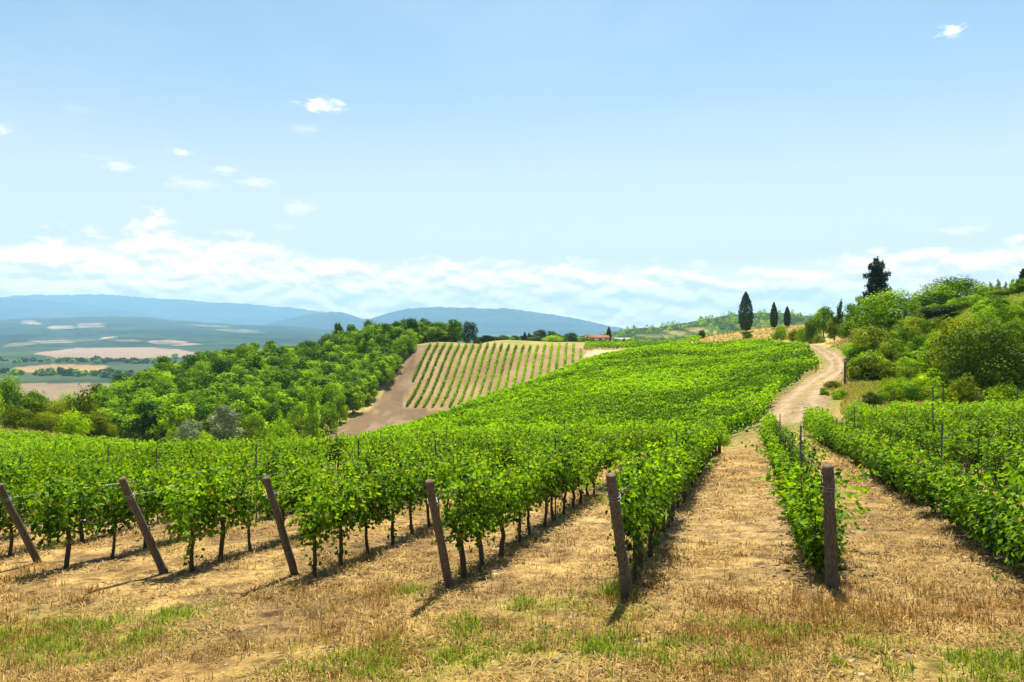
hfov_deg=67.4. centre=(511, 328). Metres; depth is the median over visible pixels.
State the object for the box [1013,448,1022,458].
grapevine
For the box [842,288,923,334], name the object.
round tree
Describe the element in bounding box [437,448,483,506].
grapevine
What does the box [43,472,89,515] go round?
grapevine
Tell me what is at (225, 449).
grapevine
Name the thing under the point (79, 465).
grapevine
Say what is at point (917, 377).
verge shrub
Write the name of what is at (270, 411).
shrub
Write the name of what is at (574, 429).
grapevine
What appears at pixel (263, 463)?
grapevine
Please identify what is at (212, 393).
woodland tree
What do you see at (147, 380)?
woodland tree
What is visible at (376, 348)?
woodland tree
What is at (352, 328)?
broadleaf tree
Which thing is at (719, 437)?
grapevine
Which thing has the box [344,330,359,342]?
woodland tree
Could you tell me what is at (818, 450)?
grapevine
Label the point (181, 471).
grapevine
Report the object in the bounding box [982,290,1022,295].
bush
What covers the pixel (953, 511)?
grapevine
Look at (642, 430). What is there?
grapevine
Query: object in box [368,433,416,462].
grapevine
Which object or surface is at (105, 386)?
woodland tree
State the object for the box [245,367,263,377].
woodland tree
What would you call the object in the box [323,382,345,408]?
woodland tree
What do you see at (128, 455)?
grapevine
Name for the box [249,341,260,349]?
woodland tree
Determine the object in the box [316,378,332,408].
woodland tree
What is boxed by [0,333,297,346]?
hills
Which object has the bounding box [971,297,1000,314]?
bank shrub
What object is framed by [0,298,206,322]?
mountains
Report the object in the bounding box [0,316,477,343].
hills
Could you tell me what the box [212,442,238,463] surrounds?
grapevine
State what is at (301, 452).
grapevine
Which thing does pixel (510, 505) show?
grapevine
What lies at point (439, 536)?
wooden post
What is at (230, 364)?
woodland tree
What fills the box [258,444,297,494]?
grapevine
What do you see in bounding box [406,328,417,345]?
woodland tree
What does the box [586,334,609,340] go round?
farmhouse
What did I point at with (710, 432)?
grapevine
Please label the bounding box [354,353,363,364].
woodland tree
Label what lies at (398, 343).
woodland tree
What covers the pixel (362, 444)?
grapevine
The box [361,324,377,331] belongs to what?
woodland tree
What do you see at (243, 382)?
woodland tree
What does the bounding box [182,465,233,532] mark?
grapevine
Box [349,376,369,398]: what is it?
woodland tree
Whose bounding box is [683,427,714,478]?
grapevine
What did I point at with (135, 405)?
woodland tree
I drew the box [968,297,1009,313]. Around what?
bush
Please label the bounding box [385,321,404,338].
woodland tree
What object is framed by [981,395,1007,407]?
verge shrub
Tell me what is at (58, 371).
hedgerow tree
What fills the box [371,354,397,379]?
woodland tree
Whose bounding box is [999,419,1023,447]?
grapevine
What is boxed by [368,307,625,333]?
mountains
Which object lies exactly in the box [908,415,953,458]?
grapevine
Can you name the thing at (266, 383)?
woodland tree
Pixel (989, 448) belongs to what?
grapevine
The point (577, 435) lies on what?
grapevine
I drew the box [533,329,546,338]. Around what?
broadleaf tree
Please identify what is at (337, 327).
broadleaf tree
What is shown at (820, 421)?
grapevine
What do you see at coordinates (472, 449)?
grapevine
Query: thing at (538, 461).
grapevine
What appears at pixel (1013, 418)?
grapevine
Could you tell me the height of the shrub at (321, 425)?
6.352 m
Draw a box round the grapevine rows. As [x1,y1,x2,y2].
[0,334,1023,580]
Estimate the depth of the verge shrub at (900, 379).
74.55 m
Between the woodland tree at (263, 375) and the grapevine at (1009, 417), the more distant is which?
the woodland tree at (263, 375)
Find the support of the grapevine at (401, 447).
on the ground at (388, 405)
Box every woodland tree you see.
[84,392,102,412]
[86,407,111,437]
[89,382,104,393]
[92,388,117,398]
[92,402,110,409]
[95,395,116,405]
[97,383,118,392]
[98,398,128,433]
[102,382,127,394]
[102,407,140,440]
[103,391,122,402]
[108,374,133,386]
[108,380,129,388]
[113,389,129,398]
[115,388,154,434]
[124,379,153,393]
[124,396,154,440]
[130,400,177,443]
[131,370,148,381]
[134,384,153,393]
[137,370,155,383]
[141,378,152,387]
[144,392,157,397]
[145,393,194,440]
[149,364,160,372]
[151,392,177,401]
[152,355,174,366]
[152,367,174,387]
[153,382,177,399]
[157,361,176,372]
[168,391,199,425]
[169,377,185,387]
[174,377,197,394]
[175,369,188,377]
[176,363,187,373]
[181,352,209,369]
[181,368,192,377]
[185,388,198,398]
[188,378,201,390]
[189,368,219,379]
[190,359,211,378]
[190,397,207,405]
[191,351,209,361]
[192,372,217,393]
[192,401,226,434]
[195,393,225,433]
[196,382,235,403]
[202,348,220,358]
[204,380,224,392]
[206,352,224,365]
[206,358,226,376]
[215,389,249,423]
[216,371,231,380]
[218,351,234,358]
[221,348,234,354]
[222,381,240,388]
[223,360,235,372]
[223,380,240,386]
[226,369,254,383]
[228,363,248,374]
[229,387,253,417]
[232,342,256,359]
[233,357,258,374]
[234,381,266,407]
[238,379,261,385]
[241,376,263,389]
[242,397,271,429]
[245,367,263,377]
[246,353,271,371]
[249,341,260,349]
[250,383,280,401]
[254,351,272,360]
[256,369,282,389]
[259,348,272,353]
[259,369,290,381]
[260,380,281,389]
[262,364,280,371]
[263,339,277,350]
[263,392,281,419]
[265,347,292,357]
[265,369,297,392]
[266,355,294,370]
[275,388,306,421]
[279,346,294,353]
[279,353,293,361]
[287,353,300,359]
[289,361,299,371]
[290,368,310,382]
[290,380,308,388]
[292,359,314,370]
[293,342,304,354]
[294,344,305,352]
[295,356,312,363]
[295,391,321,414]
[297,385,306,391]
[299,344,323,360]
[303,378,323,409]
[304,368,323,380]
[305,341,321,355]
[308,360,321,367]
[313,346,334,362]
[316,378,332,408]
[317,333,336,342]
[317,361,340,375]
[317,370,344,394]
[318,337,329,347]
[321,338,339,352]
[322,365,338,377]
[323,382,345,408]
[329,356,341,363]
[330,350,349,359]
[331,366,350,382]
[333,335,347,345]
[334,343,351,351]
[336,343,358,357]
[340,356,355,365]
[343,351,357,363]
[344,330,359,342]
[344,336,359,354]
[344,364,355,375]
[348,358,370,373]
[348,368,371,378]
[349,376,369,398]
[353,333,364,353]
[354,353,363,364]
[358,373,379,398]
[359,332,375,354]
[360,326,376,338]
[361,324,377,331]
[361,365,381,383]
[362,352,379,366]
[364,333,388,351]
[364,343,382,355]
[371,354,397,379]
[371,357,393,385]
[374,346,402,364]
[375,323,390,337]
[384,338,399,354]
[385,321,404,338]
[387,353,403,371]
[390,338,407,357]
[391,330,406,340]
[399,330,416,352]
[401,331,419,350]
[402,317,422,341]
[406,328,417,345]
[419,324,424,343]
[421,321,433,342]
[422,323,439,341]
[425,322,442,341]
[428,329,446,341]
[432,321,446,341]
[442,322,448,341]
[444,319,463,340]
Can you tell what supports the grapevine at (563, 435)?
on the ground at (388, 405)
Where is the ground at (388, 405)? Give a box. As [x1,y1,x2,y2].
[0,293,1023,681]
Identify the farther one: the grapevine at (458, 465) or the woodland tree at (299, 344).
the woodland tree at (299, 344)
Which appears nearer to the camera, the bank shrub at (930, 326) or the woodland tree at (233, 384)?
the bank shrub at (930, 326)
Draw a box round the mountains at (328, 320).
[265,311,366,329]
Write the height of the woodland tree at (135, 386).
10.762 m
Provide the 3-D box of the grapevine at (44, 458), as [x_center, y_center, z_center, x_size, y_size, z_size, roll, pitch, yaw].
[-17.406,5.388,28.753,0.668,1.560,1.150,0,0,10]
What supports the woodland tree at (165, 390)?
on the ground at (388, 405)
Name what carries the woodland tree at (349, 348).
on the ground at (388, 405)
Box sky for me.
[0,0,1023,328]
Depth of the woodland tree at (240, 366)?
214.05 m
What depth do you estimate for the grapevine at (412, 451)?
20.29 m
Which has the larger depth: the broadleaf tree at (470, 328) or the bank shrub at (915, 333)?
the broadleaf tree at (470, 328)
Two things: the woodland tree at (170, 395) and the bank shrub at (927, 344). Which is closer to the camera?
the bank shrub at (927, 344)
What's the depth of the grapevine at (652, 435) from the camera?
30.44 m
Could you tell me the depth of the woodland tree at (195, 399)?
170.21 m
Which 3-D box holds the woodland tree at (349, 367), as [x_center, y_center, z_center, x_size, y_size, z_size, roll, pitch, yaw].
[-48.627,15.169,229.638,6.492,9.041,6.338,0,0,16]
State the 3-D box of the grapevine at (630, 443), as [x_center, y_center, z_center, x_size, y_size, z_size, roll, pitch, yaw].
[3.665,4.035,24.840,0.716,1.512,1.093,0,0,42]
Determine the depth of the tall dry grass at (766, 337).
108.70 m
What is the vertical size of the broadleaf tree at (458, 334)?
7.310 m
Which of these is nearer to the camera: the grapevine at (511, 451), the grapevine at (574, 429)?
the grapevine at (511, 451)
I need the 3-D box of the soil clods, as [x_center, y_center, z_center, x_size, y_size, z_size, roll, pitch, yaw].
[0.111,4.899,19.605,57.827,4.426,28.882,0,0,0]
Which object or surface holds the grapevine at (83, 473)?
on the ground at (388, 405)
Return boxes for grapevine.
[0,447,12,461]
[0,447,33,461]
[0,454,18,497]
[0,456,48,518]
[0,457,36,532]
[0,471,42,555]
[3,455,31,483]
[8,469,57,532]
[14,443,52,470]
[14,471,93,546]
[21,453,52,493]
[21,453,70,505]
[23,457,108,568]
[32,449,61,481]
[34,450,75,480]
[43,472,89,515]
[45,447,78,466]
[45,455,79,484]
[47,452,93,473]
[53,443,85,461]
[53,454,133,541]
[66,457,100,478]
[71,459,116,495]
[76,472,143,557]
[80,446,106,462]
[80,450,104,471]
[85,464,137,513]
[86,447,124,478]
[99,445,131,463]
[101,459,138,495]
[104,443,149,482]
[105,457,172,548]
[113,444,140,466]
[115,446,143,467]
[120,459,168,524]
[127,444,168,474]
[129,466,209,538]
[132,463,166,494]
[135,445,162,466]
[146,444,186,466]
[146,455,193,520]
[148,439,183,460]
[148,452,191,504]
[149,434,178,455]
[155,463,236,570]
[163,437,202,466]
[165,445,208,497]
[169,445,233,485]
[180,436,214,455]
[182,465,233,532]
[184,447,255,561]
[187,444,222,459]
[188,451,225,475]
[200,445,247,475]
[208,455,241,491]
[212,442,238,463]
[213,449,260,494]
[219,445,244,462]
[221,461,287,551]
[227,436,265,489]
[236,446,288,488]
[247,433,278,457]
[250,469,305,541]
[252,455,333,534]
[257,439,302,513]
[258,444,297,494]
[259,437,299,469]
[269,432,304,452]
[276,443,320,469]
[276,448,318,489]
[277,473,366,575]
[282,434,330,470]
[292,436,320,454]
[298,450,336,489]
[303,440,335,463]
[303,460,392,565]
[305,457,352,503]
[318,432,344,469]
[327,430,350,472]
[332,444,390,511]
[335,447,364,479]
[336,461,400,553]
[337,434,361,453]
[337,435,364,467]
[342,433,391,470]
[347,452,423,545]
[356,429,397,470]
[360,439,399,487]
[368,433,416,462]
[382,425,405,450]
[388,448,441,534]
[389,437,442,483]
[390,454,412,495]
[393,435,448,472]
[397,433,419,443]
[402,434,425,460]
[406,428,439,445]
[406,443,455,526]
[415,426,449,462]
[418,427,457,452]
[421,439,472,517]
[429,448,494,577]
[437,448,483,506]
[438,442,465,471]
[440,428,464,449]
[440,432,476,460]
[444,426,473,453]
[451,448,494,488]
[454,459,535,556]
[455,437,482,462]
[457,427,478,446]
[457,462,506,565]
[459,429,504,461]
[460,445,504,486]
[473,428,498,456]
[474,432,516,482]
[478,463,546,543]
[481,427,507,459]
[483,428,530,485]
[498,421,532,442]
[499,444,557,534]
[505,435,542,481]
[508,441,533,488]
[515,444,569,526]
[516,436,553,464]
[519,423,536,451]
[524,434,578,520]
[525,427,557,453]
[532,431,568,463]
[534,430,589,514]
[539,424,558,456]
[552,426,585,457]
[553,453,594,508]
[554,421,590,445]
[556,430,572,444]
[556,434,604,503]
[560,421,581,453]
[570,420,595,449]
[572,453,676,582]
[575,436,615,494]
[577,445,608,498]
[581,416,598,446]
[588,431,624,485]
[597,432,625,472]
[600,436,691,556]
[605,425,639,474]
[616,430,637,461]
[616,440,669,567]
[618,422,650,460]
[619,417,639,467]
[621,455,691,535]
[628,427,657,460]
[629,462,684,544]
[632,419,648,460]
[633,424,649,460]
[635,424,660,456]
[640,425,661,449]
[644,440,695,526]
[647,424,667,458]
[650,422,662,445]
[656,444,716,507]
[658,434,687,520]
[666,417,703,503]
[670,420,710,489]
[673,428,701,498]
[674,423,717,480]
[677,436,708,484]
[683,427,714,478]
[684,433,700,492]
[685,421,727,469]
[692,415,724,461]
[693,421,721,450]
[693,426,719,467]
[694,420,723,459]
[699,434,715,476]
[701,419,721,456]
[704,421,725,455]
[741,438,805,463]
[743,422,788,447]
[745,439,810,475]
[749,463,870,558]
[756,422,782,451]
[757,420,776,447]
[759,429,833,470]
[763,462,845,520]
[765,426,797,455]
[765,439,836,478]
[766,427,795,461]
[766,443,844,490]
[766,448,818,506]
[766,487,866,574]
[770,434,809,478]
[770,454,897,539]
[772,438,828,495]
[775,458,820,512]
[776,461,862,503]
[779,450,819,489]
[811,416,844,448]
[817,421,835,448]
[819,417,842,450]
[822,418,857,446]
[822,420,881,462]
[824,423,842,453]
[830,420,869,456]
[830,422,847,453]
[831,420,858,454]
[839,430,868,457]
[843,423,874,464]
[848,425,890,476]
[849,428,915,482]
[850,431,894,472]
[854,436,969,513]
[858,438,929,492]
[861,435,920,479]
[868,413,919,441]
[869,430,940,486]
[873,412,901,441]
[876,439,946,502]
[877,436,922,497]
[881,416,929,448]
[882,416,899,440]
[891,418,908,446]
[895,450,1005,539]
[896,415,925,449]
[904,420,950,450]
[905,414,935,454]
[905,424,952,456]
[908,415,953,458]
[917,457,969,527]
[922,424,951,456]
[929,427,965,460]
[939,415,980,438]
[939,465,1023,551]
[940,424,975,467]
[946,424,1008,474]
[946,449,1023,561]
[949,416,979,435]
[957,420,993,442]
[961,419,1006,444]
[968,414,998,446]
[973,432,1017,484]
[973,486,1023,567]
[977,434,1012,477]
[980,431,1023,487]
[985,414,1015,449]
[993,433,1023,485]
[998,409,1020,431]
[998,413,1023,430]
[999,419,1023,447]
[1000,412,1023,433]
[1007,417,1023,449]
[1011,423,1023,442]
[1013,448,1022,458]
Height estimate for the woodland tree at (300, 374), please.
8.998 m
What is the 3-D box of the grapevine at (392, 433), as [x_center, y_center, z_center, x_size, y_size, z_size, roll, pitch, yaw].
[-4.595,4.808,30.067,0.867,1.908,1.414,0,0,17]
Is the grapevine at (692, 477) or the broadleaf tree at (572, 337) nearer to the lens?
the grapevine at (692, 477)
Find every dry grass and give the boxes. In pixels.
[0,291,1023,441]
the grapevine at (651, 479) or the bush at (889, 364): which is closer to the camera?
the grapevine at (651, 479)
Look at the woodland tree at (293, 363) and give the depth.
238.88 m
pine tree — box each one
[855,256,895,316]
[1019,268,1023,283]
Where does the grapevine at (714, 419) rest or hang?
on the ground at (388, 405)
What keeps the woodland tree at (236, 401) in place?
on the ground at (388, 405)
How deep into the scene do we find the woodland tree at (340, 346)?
267.15 m
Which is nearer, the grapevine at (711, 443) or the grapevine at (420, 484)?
the grapevine at (420, 484)
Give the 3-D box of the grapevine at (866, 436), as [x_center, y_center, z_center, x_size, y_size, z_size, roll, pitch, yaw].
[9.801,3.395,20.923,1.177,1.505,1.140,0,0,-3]
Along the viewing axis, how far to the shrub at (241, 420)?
149.46 m
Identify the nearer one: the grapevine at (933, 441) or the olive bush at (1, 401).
the grapevine at (933, 441)
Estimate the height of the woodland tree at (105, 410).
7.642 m
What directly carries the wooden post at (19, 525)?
on the ground at (388, 405)
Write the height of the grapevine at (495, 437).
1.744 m
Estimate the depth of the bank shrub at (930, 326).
107.15 m
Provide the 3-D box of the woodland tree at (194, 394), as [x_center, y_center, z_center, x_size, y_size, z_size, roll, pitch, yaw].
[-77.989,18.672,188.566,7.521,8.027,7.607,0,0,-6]
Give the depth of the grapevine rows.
94.56 m
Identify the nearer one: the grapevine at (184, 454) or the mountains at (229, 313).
the grapevine at (184, 454)
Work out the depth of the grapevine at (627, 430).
25.48 m
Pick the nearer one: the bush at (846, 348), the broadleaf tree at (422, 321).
the bush at (846, 348)
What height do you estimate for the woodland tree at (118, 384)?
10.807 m
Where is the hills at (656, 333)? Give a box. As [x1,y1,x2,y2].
[579,313,910,341]
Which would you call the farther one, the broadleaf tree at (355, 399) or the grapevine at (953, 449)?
the broadleaf tree at (355, 399)
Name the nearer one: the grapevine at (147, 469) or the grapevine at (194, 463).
the grapevine at (194, 463)
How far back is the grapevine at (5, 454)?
29.58 m
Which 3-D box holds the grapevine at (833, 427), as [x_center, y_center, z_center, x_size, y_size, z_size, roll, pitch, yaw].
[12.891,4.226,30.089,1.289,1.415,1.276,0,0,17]
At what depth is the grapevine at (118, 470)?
20.11 m
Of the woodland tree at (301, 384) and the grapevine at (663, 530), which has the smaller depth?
the grapevine at (663, 530)
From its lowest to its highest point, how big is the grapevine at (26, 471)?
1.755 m
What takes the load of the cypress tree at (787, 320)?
on the ground at (388, 405)
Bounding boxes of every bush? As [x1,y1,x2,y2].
[0,371,27,425]
[0,389,5,424]
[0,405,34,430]
[10,395,47,427]
[25,389,54,427]
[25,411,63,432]
[41,398,73,430]
[50,407,94,435]
[56,389,76,429]
[58,383,101,436]
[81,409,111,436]
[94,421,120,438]
[819,387,829,395]
[823,380,842,388]
[830,388,848,399]
[840,341,856,356]
[841,352,886,380]
[847,325,891,359]
[860,391,885,405]
[870,359,906,379]
[872,337,911,359]
[885,360,928,377]
[891,314,937,337]
[894,380,927,402]
[904,333,929,352]
[912,291,947,313]
[912,368,954,386]
[915,304,963,319]
[923,341,949,371]
[945,373,983,408]
[949,294,986,306]
[962,306,1003,329]
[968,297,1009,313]
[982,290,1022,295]
[1003,338,1023,372]
[1009,328,1023,347]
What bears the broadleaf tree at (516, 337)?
on the ground at (388, 405)
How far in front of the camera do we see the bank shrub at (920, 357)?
84.45 m
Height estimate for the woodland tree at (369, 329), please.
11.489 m
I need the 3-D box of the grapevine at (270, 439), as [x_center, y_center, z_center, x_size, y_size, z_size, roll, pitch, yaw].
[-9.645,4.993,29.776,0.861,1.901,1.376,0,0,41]
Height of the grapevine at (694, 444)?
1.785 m
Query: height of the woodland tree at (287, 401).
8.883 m
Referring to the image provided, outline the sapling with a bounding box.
[995,280,1002,291]
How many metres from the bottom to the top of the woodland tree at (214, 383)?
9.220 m
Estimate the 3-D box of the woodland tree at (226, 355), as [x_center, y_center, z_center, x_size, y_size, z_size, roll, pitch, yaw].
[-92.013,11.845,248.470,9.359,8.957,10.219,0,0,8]
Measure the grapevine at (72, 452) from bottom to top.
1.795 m
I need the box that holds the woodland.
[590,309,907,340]
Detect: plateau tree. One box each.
[475,337,485,343]
[527,337,542,340]
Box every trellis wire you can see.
[10,442,408,497]
[137,436,496,493]
[275,431,584,493]
[437,434,622,497]
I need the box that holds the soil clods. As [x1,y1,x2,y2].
[0,444,1023,681]
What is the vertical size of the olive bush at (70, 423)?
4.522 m
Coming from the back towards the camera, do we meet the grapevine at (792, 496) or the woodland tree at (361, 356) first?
the woodland tree at (361, 356)
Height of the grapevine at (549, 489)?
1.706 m
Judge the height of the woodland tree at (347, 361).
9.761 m
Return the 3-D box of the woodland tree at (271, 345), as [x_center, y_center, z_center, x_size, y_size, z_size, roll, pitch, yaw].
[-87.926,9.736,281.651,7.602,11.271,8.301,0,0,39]
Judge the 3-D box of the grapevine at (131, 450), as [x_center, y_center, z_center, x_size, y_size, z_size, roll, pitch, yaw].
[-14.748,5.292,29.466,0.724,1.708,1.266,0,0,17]
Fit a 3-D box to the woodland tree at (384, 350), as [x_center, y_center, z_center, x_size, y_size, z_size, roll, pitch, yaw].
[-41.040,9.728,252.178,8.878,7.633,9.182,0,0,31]
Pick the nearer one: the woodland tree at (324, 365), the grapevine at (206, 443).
the grapevine at (206, 443)
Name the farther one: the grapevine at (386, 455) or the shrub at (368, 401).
the shrub at (368, 401)
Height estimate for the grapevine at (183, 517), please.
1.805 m
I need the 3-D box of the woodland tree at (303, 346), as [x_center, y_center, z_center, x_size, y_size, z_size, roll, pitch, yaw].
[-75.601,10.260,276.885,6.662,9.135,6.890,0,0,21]
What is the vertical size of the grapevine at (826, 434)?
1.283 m
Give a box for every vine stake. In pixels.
[156,448,157,523]
[255,444,257,517]
[358,439,359,495]
[434,440,439,513]
[554,437,557,519]
[800,426,802,466]
[939,422,944,518]
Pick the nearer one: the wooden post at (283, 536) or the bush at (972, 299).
the wooden post at (283, 536)
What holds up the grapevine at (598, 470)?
on the ground at (388, 405)
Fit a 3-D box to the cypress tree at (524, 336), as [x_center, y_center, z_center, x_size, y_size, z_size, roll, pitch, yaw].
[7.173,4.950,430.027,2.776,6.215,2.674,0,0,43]
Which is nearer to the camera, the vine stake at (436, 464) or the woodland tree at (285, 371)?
the vine stake at (436, 464)
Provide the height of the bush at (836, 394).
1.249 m
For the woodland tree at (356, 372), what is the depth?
223.98 m
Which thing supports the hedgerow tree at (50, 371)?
on the ground at (388, 405)
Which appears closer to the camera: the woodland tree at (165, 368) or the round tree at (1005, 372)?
the round tree at (1005, 372)
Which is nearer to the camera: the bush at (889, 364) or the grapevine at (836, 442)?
the grapevine at (836, 442)
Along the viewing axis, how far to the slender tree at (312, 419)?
164.20 m
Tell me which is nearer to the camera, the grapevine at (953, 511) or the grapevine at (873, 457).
the grapevine at (953, 511)
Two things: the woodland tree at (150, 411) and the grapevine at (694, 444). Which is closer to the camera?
the grapevine at (694, 444)
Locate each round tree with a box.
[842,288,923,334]
[912,274,1007,305]
[926,312,991,380]
[927,316,1023,397]
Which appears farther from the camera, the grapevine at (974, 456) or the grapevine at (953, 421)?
the grapevine at (953, 421)
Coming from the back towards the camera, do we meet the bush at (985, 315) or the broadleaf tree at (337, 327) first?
the broadleaf tree at (337, 327)
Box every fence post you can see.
[844,361,845,383]
[942,383,943,402]
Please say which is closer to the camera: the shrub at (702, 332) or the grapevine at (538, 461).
the grapevine at (538, 461)
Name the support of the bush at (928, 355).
on the ground at (388, 405)
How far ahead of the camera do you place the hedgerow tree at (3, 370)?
1518.62 m
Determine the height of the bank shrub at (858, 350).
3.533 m
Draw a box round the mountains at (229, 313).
[0,294,364,324]
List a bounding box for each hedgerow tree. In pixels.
[0,367,9,373]
[7,368,20,375]
[37,370,46,375]
[45,367,56,374]
[56,367,63,373]
[60,369,68,375]
[67,368,74,375]
[72,370,82,376]
[90,370,96,375]
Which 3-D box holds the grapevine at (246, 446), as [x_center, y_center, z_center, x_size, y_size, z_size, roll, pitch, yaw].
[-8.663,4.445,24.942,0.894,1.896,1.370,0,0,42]
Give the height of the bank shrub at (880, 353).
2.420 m
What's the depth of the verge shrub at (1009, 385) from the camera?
61.68 m
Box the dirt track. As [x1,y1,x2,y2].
[756,340,844,429]
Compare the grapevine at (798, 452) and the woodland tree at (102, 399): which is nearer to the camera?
the grapevine at (798, 452)
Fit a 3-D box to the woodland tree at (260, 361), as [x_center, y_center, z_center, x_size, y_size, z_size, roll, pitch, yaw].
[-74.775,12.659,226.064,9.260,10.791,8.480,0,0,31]
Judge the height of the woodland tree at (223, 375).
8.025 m
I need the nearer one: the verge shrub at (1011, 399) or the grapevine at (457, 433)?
the grapevine at (457, 433)
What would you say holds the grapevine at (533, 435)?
on the ground at (388, 405)
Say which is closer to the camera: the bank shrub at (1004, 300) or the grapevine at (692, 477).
the grapevine at (692, 477)
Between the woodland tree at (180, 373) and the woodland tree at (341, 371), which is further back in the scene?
the woodland tree at (180, 373)
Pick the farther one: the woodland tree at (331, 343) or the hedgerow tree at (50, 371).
the hedgerow tree at (50, 371)
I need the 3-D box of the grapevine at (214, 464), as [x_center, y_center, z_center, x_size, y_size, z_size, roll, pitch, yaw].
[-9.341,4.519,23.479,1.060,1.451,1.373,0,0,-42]
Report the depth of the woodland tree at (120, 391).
198.12 m
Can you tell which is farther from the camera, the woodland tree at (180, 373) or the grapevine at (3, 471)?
the woodland tree at (180, 373)
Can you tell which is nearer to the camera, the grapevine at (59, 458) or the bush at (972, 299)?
the grapevine at (59, 458)
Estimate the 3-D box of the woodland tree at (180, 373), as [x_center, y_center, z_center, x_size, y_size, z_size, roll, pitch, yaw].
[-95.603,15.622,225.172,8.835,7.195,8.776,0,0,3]
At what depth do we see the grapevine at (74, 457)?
27.01 m
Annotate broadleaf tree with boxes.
[207,405,243,441]
[331,322,343,334]
[341,381,366,413]
[346,323,357,330]
[362,319,376,326]
[418,317,427,341]
[445,326,462,342]
[461,320,478,342]
[479,335,494,341]
[510,335,520,339]
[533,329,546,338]
[546,330,560,341]
[563,333,578,341]
[811,305,833,336]
[825,317,843,339]
[843,303,865,331]
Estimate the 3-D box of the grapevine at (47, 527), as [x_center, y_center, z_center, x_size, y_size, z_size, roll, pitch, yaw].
[-7.425,3.201,12.928,0.876,1.845,1.358,0,0,9]
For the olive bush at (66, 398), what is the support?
on the ground at (388, 405)
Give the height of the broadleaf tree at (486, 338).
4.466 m
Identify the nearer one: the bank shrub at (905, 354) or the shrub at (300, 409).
the bank shrub at (905, 354)
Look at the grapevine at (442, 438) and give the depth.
28.55 m
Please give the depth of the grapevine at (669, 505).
12.49 m
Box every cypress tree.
[522,332,526,340]
[606,327,611,340]
[738,291,753,330]
[770,302,778,326]
[783,306,790,326]
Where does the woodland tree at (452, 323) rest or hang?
on the ground at (388, 405)
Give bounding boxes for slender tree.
[301,382,324,439]
[833,298,843,328]
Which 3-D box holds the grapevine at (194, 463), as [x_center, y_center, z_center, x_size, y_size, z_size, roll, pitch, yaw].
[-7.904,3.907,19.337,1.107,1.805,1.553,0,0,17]
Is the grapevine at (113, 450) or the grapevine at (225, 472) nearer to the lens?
the grapevine at (225, 472)
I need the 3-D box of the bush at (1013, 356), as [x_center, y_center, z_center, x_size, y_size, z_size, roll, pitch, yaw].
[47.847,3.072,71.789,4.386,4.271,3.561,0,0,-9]
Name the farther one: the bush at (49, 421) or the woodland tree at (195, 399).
the woodland tree at (195, 399)
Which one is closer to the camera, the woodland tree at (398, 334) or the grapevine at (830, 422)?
the grapevine at (830, 422)
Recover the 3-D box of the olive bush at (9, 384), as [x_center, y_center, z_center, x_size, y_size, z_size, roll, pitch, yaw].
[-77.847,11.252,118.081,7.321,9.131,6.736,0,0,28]
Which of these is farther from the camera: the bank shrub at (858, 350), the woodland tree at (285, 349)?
the woodland tree at (285, 349)
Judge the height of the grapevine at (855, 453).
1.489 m
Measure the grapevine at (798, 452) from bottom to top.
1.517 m
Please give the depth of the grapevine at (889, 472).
17.79 m
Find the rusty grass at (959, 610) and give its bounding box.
[0,565,1023,681]
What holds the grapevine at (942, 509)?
on the ground at (388, 405)
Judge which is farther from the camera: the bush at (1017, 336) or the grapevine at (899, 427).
the bush at (1017, 336)
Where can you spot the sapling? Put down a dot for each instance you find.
(998, 284)
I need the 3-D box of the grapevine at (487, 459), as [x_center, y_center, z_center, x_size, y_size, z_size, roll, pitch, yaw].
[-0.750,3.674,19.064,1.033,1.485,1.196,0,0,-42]
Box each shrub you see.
[165,422,179,441]
[171,419,204,443]
[194,430,215,442]
[234,413,250,439]
[238,410,268,439]
[240,425,262,442]
[257,402,283,432]
[265,412,301,442]
[286,401,309,436]
[287,415,303,438]
[314,418,329,440]
[320,401,339,431]
[330,393,349,422]
[362,392,373,404]
[542,335,564,341]
[578,336,586,341]
[697,330,705,337]
[741,331,752,337]
[771,325,787,339]
[786,329,797,339]
[794,325,809,340]
[800,318,818,343]
[811,334,826,342]
[837,320,855,338]
[842,352,878,376]
[845,344,869,365]
[861,349,888,368]
[875,340,902,361]
[875,350,891,360]
[877,381,904,402]
[878,376,898,394]
[881,325,914,344]
[892,376,908,381]
[894,366,919,381]
[895,317,910,324]
[895,351,911,362]
[895,356,912,363]
[906,350,925,361]
[907,324,925,349]
[909,372,933,386]
[911,312,935,320]
[912,306,929,321]
[912,349,931,372]
[917,319,938,335]
[918,336,942,355]
[918,387,941,399]
[919,331,941,345]
[922,376,953,389]
[927,303,954,319]
[928,316,947,327]
[928,388,959,407]
[945,297,965,311]
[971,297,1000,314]
[973,304,1005,324]
[981,381,1023,403]
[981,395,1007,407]
[986,295,1012,304]
[990,381,1023,394]
[992,392,1023,404]
[994,315,1023,338]
[998,303,1023,323]
[1007,278,1023,291]
[1015,298,1023,309]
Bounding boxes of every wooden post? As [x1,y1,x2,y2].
[0,483,41,563]
[118,477,168,573]
[262,476,297,575]
[425,479,453,588]
[606,472,633,598]
[822,464,838,589]
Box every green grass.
[0,291,1023,442]
[0,573,1023,681]
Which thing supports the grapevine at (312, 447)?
on the ground at (388, 405)
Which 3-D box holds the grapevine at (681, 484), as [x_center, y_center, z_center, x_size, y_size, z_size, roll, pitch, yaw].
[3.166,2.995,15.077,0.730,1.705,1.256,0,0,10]

